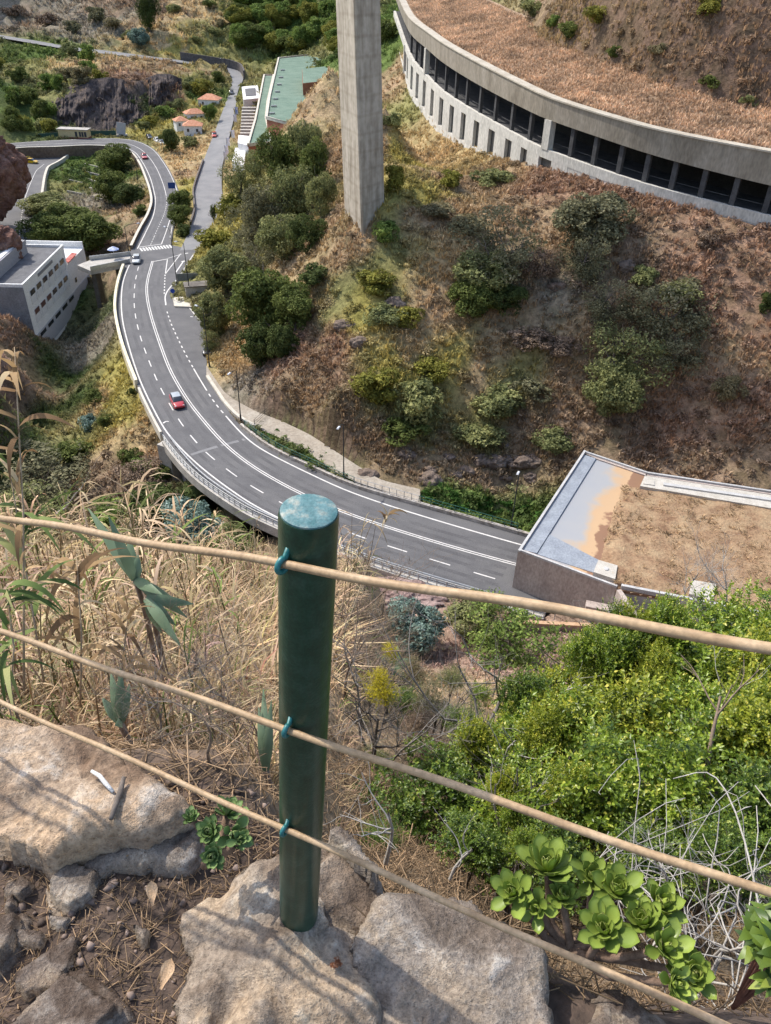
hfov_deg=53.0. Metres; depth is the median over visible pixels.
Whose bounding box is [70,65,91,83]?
shrub
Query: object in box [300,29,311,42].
tree
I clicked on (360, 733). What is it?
bare shrub
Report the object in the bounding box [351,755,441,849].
shrub
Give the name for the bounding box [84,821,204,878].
rock
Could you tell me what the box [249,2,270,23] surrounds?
tree
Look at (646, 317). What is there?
tree
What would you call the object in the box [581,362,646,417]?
tree
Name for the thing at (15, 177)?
rock outcrop
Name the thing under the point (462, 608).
shrub
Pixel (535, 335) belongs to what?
shrub
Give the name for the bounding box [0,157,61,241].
road
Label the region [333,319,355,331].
slope rock
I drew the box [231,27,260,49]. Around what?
tree
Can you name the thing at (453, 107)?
window
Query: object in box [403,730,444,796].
shrub
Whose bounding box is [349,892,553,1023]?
boulder
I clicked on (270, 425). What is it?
footpath
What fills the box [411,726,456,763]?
shrub
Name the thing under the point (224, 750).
straw litter
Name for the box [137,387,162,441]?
roadside kerb wall
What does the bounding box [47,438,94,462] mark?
shrub
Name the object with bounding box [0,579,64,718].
dry reed
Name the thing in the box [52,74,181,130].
basalt cliff
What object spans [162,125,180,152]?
tree
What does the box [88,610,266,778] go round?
bare shrub
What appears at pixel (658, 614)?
shrub
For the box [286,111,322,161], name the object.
tree
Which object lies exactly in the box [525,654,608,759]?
shrub
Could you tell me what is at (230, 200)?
shrub
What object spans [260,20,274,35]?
tree
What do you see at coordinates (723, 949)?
bare shrub
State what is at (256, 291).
tree
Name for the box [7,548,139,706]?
dry reed
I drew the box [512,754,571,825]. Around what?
bare branch
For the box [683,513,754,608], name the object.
bare shrub
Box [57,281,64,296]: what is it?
window
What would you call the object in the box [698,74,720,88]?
shrub
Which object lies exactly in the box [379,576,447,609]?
rock outcrop
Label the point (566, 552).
tunnel building
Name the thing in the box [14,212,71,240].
tree
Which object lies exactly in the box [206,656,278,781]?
bare shrub
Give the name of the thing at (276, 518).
crash barrier
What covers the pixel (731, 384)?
shrub
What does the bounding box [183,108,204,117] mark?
house
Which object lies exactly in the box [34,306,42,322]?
window
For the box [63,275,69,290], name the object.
window
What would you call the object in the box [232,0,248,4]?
tree
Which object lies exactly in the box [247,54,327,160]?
school building
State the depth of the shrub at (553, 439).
107.71 m
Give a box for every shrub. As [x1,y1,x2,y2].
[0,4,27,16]
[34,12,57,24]
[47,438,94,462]
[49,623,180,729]
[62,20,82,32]
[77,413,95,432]
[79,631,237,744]
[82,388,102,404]
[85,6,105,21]
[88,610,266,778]
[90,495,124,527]
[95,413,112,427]
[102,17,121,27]
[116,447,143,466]
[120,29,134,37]
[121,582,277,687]
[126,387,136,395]
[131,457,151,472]
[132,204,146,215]
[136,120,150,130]
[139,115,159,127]
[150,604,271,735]
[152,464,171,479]
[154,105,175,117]
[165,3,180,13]
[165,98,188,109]
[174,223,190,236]
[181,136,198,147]
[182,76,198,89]
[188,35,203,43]
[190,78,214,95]
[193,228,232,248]
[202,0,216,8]
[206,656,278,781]
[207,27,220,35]
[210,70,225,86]
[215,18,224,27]
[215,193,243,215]
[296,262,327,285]
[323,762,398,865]
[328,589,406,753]
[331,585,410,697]
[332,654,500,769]
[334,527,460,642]
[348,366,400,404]
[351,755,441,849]
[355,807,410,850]
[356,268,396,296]
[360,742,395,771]
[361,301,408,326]
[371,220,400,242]
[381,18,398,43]
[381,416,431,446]
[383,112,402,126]
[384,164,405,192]
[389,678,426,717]
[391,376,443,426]
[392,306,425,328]
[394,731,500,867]
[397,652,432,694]
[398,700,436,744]
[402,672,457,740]
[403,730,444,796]
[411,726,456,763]
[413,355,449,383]
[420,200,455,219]
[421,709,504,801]
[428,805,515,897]
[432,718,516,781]
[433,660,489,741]
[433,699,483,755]
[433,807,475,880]
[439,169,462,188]
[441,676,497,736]
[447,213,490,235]
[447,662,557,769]
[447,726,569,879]
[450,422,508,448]
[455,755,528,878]
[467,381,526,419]
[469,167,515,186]
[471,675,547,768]
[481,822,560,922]
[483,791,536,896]
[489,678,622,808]
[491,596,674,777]
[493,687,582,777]
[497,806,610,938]
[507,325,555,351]
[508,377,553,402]
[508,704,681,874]
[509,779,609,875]
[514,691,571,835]
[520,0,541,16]
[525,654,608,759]
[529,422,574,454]
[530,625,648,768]
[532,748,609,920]
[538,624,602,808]
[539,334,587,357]
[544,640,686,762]
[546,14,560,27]
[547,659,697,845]
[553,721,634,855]
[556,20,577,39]
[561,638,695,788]
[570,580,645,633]
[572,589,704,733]
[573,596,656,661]
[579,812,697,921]
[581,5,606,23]
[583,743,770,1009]
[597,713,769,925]
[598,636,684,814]
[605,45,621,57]
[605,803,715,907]
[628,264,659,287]
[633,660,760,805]
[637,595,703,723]
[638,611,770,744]
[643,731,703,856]
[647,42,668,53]
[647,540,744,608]
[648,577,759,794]
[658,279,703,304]
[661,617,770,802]
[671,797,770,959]
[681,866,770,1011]
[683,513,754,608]
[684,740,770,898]
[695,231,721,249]
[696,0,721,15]
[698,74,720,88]
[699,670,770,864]
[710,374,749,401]
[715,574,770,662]
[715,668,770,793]
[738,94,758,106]
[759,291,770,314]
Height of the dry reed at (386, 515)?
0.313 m
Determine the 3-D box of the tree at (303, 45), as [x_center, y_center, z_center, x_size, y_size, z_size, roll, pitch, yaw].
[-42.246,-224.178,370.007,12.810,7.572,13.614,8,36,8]
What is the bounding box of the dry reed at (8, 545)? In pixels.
[0,450,99,682]
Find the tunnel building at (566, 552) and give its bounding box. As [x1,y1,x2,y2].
[512,450,770,631]
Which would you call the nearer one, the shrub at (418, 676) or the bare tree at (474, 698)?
the bare tree at (474, 698)
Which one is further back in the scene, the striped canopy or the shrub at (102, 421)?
the striped canopy
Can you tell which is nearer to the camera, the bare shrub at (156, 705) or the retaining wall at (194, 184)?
the bare shrub at (156, 705)
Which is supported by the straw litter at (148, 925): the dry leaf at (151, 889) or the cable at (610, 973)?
the dry leaf at (151, 889)
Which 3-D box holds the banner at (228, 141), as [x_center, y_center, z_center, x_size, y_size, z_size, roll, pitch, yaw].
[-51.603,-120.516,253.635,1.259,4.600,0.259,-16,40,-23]
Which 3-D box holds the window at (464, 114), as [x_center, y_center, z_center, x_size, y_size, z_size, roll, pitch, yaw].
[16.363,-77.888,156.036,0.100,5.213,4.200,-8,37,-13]
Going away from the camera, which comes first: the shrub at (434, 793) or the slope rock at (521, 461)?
the shrub at (434, 793)
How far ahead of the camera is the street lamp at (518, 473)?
94.17 m
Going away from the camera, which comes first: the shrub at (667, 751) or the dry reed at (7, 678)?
the dry reed at (7, 678)
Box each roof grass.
[408,0,770,147]
[603,485,770,611]
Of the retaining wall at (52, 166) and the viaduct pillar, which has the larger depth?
the retaining wall at (52, 166)
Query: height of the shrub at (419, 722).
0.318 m
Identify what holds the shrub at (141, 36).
on the ground at (322, 428)
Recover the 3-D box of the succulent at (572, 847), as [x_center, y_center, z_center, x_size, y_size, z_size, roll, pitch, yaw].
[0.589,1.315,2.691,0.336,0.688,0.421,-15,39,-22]
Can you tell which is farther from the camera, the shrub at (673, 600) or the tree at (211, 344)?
the tree at (211, 344)
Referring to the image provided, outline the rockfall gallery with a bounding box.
[393,0,770,227]
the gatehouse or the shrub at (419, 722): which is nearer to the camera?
the shrub at (419, 722)
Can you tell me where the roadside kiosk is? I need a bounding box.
[56,127,91,138]
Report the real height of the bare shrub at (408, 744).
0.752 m
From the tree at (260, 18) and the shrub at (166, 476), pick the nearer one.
the shrub at (166, 476)
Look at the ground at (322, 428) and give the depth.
116.60 m
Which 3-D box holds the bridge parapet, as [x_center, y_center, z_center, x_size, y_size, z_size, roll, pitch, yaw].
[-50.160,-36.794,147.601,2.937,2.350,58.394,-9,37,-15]
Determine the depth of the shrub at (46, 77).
302.04 m
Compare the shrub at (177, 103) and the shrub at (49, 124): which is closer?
the shrub at (49, 124)
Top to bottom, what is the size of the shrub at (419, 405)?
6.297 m
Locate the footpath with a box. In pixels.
[206,365,419,500]
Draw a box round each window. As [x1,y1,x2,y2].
[29,287,37,304]
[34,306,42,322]
[36,281,44,297]
[40,299,48,315]
[42,275,49,290]
[46,293,53,308]
[48,269,55,284]
[52,287,59,302]
[53,263,60,278]
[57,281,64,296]
[59,258,66,272]
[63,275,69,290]
[451,107,453,131]
[462,114,465,138]
[475,122,478,145]
[490,130,494,151]
[507,140,511,156]
[523,149,526,160]
[541,158,550,167]
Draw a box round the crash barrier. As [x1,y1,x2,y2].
[170,436,555,615]
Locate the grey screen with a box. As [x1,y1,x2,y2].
[176,273,197,280]
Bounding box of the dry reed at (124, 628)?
[82,596,176,727]
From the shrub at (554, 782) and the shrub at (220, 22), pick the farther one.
the shrub at (220, 22)
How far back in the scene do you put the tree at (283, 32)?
378.76 m
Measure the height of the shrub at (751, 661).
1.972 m
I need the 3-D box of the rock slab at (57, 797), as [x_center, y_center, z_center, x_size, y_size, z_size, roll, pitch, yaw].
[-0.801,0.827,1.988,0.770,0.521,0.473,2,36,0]
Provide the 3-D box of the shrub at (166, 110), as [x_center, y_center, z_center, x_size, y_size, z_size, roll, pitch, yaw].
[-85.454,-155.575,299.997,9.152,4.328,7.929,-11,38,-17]
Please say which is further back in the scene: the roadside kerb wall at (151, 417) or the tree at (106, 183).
the tree at (106, 183)
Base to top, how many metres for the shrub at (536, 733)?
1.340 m
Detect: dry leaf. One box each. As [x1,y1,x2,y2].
[146,881,157,906]
[159,958,174,989]
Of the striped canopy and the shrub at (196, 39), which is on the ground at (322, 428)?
the shrub at (196, 39)
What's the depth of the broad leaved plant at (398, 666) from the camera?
6.49 m
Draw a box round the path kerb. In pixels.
[206,375,255,426]
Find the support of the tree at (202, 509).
on the ground at (322, 428)
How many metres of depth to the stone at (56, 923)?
1.68 m
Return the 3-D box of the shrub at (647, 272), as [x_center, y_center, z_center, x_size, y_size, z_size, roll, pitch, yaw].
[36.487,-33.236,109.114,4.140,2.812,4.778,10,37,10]
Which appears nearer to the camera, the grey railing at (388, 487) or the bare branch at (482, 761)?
the bare branch at (482, 761)
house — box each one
[172,116,188,131]
[182,120,202,135]
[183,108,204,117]
[198,93,221,106]
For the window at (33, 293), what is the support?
in the office building at (43, 284)
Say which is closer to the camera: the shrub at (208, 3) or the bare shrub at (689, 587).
the bare shrub at (689, 587)
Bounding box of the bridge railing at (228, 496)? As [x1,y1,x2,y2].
[162,434,555,619]
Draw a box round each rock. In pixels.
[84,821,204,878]
[321,825,383,893]
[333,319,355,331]
[349,336,368,348]
[357,468,378,477]
[385,296,405,307]
[397,447,416,459]
[417,471,443,486]
[421,466,436,472]
[443,453,455,460]
[449,470,461,478]
[458,465,475,477]
[473,453,488,467]
[487,454,506,469]
[499,474,512,482]
[502,454,513,462]
[507,461,521,470]
[514,454,533,468]
[523,472,536,481]
[528,453,541,468]
[547,281,566,291]
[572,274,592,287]
[588,989,665,1023]
[618,259,636,273]
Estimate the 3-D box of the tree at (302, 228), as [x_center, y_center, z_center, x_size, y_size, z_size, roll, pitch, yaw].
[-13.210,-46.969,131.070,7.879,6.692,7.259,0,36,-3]
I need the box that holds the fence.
[38,131,115,136]
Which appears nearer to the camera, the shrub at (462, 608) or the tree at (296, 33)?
the shrub at (462, 608)
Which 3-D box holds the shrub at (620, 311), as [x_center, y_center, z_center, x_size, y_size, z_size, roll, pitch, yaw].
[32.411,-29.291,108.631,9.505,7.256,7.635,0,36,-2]
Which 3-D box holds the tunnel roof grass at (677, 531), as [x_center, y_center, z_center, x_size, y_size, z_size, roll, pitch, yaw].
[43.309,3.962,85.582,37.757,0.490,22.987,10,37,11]
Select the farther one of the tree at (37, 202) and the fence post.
the tree at (37, 202)
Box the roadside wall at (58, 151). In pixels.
[15,145,152,249]
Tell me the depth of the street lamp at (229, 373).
113.82 m
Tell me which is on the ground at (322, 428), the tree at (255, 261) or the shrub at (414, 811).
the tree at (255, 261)
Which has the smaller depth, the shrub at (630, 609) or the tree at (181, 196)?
the shrub at (630, 609)
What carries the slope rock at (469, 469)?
on the ground at (322, 428)
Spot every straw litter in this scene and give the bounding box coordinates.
[0,659,489,914]
[0,794,278,1023]
[343,762,770,1016]
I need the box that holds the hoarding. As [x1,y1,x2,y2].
[116,122,127,135]
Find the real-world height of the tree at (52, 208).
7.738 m
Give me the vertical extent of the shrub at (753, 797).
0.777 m
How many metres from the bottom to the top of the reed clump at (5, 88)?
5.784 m
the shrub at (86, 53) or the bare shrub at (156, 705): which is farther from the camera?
the shrub at (86, 53)
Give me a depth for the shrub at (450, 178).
129.07 m
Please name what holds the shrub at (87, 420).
on the ground at (322, 428)
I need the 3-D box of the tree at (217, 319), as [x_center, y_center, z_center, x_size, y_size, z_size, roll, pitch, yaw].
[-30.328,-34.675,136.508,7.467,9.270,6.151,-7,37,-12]
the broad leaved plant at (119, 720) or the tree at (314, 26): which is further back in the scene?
the tree at (314, 26)
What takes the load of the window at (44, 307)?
in the office building at (43, 284)
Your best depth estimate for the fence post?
1.16 m
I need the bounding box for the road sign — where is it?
[168,182,175,191]
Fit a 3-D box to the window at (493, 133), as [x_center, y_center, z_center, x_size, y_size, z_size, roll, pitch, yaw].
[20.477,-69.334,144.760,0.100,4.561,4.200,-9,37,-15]
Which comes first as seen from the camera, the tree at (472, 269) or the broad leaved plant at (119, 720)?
the broad leaved plant at (119, 720)
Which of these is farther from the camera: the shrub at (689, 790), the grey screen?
the grey screen
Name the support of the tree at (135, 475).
on the ground at (322, 428)
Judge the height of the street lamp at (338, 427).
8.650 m
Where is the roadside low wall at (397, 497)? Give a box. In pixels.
[240,423,529,536]
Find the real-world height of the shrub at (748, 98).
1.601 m
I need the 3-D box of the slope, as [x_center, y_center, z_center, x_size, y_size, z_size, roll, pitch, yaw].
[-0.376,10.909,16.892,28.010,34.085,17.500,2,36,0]
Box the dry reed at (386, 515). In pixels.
[344,506,406,633]
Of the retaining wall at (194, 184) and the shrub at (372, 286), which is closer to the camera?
the shrub at (372, 286)
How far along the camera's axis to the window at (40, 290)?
156.48 m
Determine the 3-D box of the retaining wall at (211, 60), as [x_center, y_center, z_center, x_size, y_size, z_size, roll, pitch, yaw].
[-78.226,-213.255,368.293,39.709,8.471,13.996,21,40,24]
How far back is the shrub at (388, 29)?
235.60 m
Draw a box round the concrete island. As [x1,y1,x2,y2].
[173,296,190,307]
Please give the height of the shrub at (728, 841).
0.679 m
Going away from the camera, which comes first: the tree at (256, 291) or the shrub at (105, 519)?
the shrub at (105, 519)
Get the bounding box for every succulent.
[182,795,253,869]
[490,833,716,1010]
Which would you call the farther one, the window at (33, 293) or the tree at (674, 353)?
the window at (33, 293)
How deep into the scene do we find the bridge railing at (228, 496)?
95.63 m
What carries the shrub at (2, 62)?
on the ground at (322, 428)
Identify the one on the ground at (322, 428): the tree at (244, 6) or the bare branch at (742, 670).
the tree at (244, 6)
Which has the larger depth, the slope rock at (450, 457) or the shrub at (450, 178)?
the shrub at (450, 178)
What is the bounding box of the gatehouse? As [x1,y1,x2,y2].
[242,85,258,106]
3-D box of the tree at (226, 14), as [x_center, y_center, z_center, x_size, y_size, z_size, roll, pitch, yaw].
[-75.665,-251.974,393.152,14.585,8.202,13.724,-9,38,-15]
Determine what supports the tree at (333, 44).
on the ground at (322, 428)
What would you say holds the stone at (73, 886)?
on the slope
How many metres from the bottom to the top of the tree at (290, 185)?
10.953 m
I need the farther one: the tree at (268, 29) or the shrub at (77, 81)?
the tree at (268, 29)
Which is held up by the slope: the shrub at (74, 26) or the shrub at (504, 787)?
the shrub at (504, 787)
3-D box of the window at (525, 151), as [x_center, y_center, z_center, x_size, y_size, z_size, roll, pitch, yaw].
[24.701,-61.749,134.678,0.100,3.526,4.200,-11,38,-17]
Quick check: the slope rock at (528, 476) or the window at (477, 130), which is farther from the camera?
the window at (477, 130)
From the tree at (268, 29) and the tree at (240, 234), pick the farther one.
the tree at (268, 29)
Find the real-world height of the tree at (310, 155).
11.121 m
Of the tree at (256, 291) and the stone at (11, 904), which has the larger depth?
the tree at (256, 291)
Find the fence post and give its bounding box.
[274,494,338,936]
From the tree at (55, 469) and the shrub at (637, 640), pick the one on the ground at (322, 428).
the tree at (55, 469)
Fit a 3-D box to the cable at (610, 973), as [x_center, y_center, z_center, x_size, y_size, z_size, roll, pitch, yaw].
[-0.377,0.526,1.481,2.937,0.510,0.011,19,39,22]
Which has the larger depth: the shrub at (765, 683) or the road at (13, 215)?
the road at (13, 215)
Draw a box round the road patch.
[186,439,244,456]
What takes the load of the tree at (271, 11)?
on the ground at (322, 428)
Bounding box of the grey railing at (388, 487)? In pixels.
[354,477,418,499]
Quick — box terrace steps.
[232,107,255,170]
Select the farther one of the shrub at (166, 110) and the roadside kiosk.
the shrub at (166, 110)
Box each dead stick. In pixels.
[90,770,114,792]
[109,776,125,819]
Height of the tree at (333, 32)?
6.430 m
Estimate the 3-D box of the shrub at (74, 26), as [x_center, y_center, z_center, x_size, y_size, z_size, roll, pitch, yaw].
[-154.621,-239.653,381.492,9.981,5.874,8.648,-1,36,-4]
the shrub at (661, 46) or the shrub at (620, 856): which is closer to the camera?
the shrub at (620, 856)
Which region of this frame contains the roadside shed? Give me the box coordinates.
[183,280,208,297]
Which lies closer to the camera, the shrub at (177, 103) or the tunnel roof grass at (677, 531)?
the tunnel roof grass at (677, 531)
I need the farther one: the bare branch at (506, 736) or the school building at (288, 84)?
the school building at (288, 84)
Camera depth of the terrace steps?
267.55 m
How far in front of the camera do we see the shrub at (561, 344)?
109.76 m
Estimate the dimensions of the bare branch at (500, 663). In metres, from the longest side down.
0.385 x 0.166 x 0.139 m
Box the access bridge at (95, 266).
[77,251,130,307]
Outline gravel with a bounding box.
[0,777,278,1023]
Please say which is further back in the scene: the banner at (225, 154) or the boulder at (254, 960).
the banner at (225, 154)
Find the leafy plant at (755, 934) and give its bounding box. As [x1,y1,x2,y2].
[731,885,770,1009]
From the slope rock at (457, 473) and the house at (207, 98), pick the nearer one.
the slope rock at (457, 473)
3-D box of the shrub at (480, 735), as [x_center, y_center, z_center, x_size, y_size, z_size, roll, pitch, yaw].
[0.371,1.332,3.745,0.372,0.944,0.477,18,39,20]
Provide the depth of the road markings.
114.92 m
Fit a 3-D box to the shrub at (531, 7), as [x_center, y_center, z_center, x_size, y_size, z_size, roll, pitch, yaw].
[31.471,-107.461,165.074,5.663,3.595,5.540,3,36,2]
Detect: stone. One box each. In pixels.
[0,912,32,980]
[4,876,34,902]
[4,894,17,914]
[12,971,136,1023]
[15,929,46,950]
[15,936,82,1001]
[46,863,101,916]
[49,913,71,931]
[133,925,150,949]
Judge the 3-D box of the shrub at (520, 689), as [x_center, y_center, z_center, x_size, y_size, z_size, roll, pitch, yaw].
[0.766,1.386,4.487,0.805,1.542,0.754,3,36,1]
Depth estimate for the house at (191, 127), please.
279.02 m
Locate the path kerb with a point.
(226, 404)
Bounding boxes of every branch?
[56,447,104,513]
[459,735,500,778]
[476,760,575,806]
[477,703,556,768]
[479,749,503,830]
[484,715,521,766]
[490,630,504,696]
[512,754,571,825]
[557,660,602,696]
[681,654,763,789]
[710,646,770,703]
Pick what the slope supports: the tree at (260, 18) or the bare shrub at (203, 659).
the bare shrub at (203, 659)
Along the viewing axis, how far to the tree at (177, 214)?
191.95 m
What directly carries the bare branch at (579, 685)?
attached to the shrub at (509, 720)
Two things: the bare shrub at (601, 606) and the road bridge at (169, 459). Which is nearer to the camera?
the bare shrub at (601, 606)
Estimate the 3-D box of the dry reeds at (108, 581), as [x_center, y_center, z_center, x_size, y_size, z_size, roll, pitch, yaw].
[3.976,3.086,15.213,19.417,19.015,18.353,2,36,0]
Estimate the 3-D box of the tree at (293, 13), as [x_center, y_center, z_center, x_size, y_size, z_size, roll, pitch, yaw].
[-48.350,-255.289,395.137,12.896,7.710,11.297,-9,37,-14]
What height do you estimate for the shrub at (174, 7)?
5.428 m
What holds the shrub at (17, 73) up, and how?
on the ground at (322, 428)
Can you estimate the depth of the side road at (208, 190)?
243.87 m
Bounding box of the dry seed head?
[330,955,342,968]
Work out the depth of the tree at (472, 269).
111.30 m
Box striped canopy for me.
[107,246,118,257]
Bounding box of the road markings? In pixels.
[19,138,521,578]
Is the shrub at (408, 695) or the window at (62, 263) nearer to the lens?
the shrub at (408, 695)
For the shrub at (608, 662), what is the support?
on the slope
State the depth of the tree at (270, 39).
381.17 m
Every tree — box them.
[0,438,92,510]
[0,479,80,542]
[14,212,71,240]
[16,191,71,214]
[37,202,92,226]
[57,211,122,251]
[91,171,126,203]
[95,143,132,173]
[110,454,170,491]
[113,182,144,204]
[118,481,174,526]
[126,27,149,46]
[127,0,160,32]
[159,495,223,546]
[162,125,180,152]
[166,189,192,206]
[166,204,191,225]
[191,290,231,336]
[193,244,251,297]
[198,329,221,350]
[201,103,216,120]
[208,204,216,218]
[209,522,256,550]
[216,151,259,196]
[223,4,254,23]
[223,8,249,22]
[223,265,295,327]
[224,200,267,248]
[228,21,240,44]
[231,2,249,10]
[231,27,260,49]
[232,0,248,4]
[232,22,249,48]
[233,241,275,270]
[234,321,275,368]
[236,26,257,47]
[236,149,265,175]
[241,21,264,41]
[241,183,295,228]
[246,32,262,47]
[247,0,261,7]
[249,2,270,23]
[253,125,300,180]
[253,212,304,260]
[258,0,274,3]
[258,12,272,23]
[258,23,272,42]
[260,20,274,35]
[262,3,278,29]
[263,31,282,52]
[265,163,315,216]
[265,322,299,358]
[270,281,312,332]
[271,11,291,28]
[273,0,293,18]
[275,29,291,37]
[275,35,291,48]
[283,4,300,19]
[284,37,306,50]
[284,212,327,253]
[286,37,309,51]
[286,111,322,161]
[288,0,298,4]
[291,24,313,42]
[295,0,317,8]
[295,135,331,185]
[297,0,318,23]
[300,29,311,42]
[304,16,328,39]
[304,165,343,217]
[318,0,335,16]
[321,19,336,46]
[325,28,336,39]
[326,36,337,53]
[327,13,336,20]
[369,555,528,727]
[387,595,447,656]
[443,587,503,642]
[445,203,547,284]
[446,280,500,317]
[450,250,517,292]
[460,587,570,675]
[485,281,529,316]
[517,246,563,281]
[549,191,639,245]
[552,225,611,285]
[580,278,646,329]
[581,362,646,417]
[582,317,674,394]
[621,274,722,340]
[641,327,707,375]
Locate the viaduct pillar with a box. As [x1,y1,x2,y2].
[336,0,383,235]
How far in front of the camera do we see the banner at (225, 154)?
239.48 m
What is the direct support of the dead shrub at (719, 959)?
on the slope
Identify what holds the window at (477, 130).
in the rockfall gallery
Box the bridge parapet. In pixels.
[113,264,137,392]
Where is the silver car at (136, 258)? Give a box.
[132,253,140,263]
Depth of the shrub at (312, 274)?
121.93 m
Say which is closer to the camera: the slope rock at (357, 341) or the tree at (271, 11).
the slope rock at (357, 341)
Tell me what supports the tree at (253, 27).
on the ground at (322, 428)
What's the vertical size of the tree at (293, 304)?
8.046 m
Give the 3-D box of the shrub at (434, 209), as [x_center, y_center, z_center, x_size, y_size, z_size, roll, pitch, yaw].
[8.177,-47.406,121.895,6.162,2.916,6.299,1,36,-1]
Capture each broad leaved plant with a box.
[88,508,187,667]
[102,667,132,747]
[143,595,192,684]
[257,689,277,796]
[375,646,412,679]
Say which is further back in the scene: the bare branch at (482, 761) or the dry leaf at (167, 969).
the bare branch at (482, 761)
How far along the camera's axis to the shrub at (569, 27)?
143.84 m
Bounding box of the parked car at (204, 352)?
[202,343,211,354]
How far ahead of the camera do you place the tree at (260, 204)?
150.57 m
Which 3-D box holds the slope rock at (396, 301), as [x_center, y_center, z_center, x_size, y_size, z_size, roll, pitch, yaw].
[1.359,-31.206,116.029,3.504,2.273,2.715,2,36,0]
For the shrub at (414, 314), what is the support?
on the ground at (322, 428)
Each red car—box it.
[141,153,147,158]
[169,391,184,408]
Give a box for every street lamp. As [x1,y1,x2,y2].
[163,226,177,283]
[174,241,188,285]
[194,304,209,366]
[227,370,241,420]
[337,424,344,476]
[510,471,519,526]
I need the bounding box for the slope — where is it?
[0,537,770,1023]
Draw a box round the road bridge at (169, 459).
[157,440,546,620]
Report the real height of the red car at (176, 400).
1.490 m
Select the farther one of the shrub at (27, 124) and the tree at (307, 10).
the tree at (307, 10)
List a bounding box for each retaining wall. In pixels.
[41,155,68,191]
[180,52,244,79]
[190,159,203,222]
[442,616,597,631]
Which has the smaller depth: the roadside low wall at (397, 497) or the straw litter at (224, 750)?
the straw litter at (224, 750)
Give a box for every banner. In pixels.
[223,151,227,164]
[226,138,229,145]
[231,130,234,138]
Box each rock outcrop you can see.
[0,136,31,220]
[0,225,23,258]
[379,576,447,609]
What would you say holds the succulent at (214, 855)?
on the slope
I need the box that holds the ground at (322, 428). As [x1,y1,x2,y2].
[0,0,770,762]
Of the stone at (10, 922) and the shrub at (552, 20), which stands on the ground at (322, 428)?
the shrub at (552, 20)
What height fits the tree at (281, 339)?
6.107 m
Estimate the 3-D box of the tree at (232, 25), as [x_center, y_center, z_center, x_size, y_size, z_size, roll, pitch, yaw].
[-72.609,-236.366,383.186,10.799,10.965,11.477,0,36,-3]
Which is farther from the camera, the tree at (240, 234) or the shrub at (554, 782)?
the tree at (240, 234)
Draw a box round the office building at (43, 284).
[0,240,89,339]
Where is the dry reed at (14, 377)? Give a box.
[0,347,75,690]
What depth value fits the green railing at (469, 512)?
97.27 m
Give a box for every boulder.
[173,849,381,1023]
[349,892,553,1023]
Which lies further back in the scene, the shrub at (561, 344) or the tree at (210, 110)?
the tree at (210, 110)
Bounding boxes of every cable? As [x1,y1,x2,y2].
[0,515,770,654]
[0,628,770,897]
[0,699,730,1023]
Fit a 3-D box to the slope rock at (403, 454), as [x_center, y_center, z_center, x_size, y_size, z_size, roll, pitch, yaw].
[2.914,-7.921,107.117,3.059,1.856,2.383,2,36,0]
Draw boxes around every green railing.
[244,420,353,479]
[419,495,518,528]
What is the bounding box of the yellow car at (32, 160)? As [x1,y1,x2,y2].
[28,158,38,163]
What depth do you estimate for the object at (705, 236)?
107.27 m
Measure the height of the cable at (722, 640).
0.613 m
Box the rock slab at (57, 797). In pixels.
[0,718,193,880]
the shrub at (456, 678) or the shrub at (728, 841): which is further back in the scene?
the shrub at (456, 678)
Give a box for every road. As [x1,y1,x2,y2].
[0,35,242,249]
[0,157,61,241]
[11,138,545,616]
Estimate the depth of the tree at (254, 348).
120.80 m
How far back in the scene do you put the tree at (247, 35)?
379.09 m
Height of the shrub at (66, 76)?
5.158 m
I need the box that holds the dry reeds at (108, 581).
[0,467,769,861]
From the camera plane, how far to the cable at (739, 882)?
1.08 m
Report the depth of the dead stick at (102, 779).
1.82 m
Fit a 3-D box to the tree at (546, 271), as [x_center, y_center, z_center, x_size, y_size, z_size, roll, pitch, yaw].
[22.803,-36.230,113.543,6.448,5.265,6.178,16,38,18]
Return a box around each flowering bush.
[336,666,411,768]
[357,639,418,714]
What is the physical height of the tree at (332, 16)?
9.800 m
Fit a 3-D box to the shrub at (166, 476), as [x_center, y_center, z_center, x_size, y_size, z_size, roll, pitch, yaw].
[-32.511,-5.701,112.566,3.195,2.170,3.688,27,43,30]
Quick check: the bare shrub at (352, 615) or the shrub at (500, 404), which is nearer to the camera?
the bare shrub at (352, 615)
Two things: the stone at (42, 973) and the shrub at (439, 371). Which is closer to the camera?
the stone at (42, 973)
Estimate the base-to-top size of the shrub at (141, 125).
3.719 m
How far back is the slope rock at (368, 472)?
105.27 m

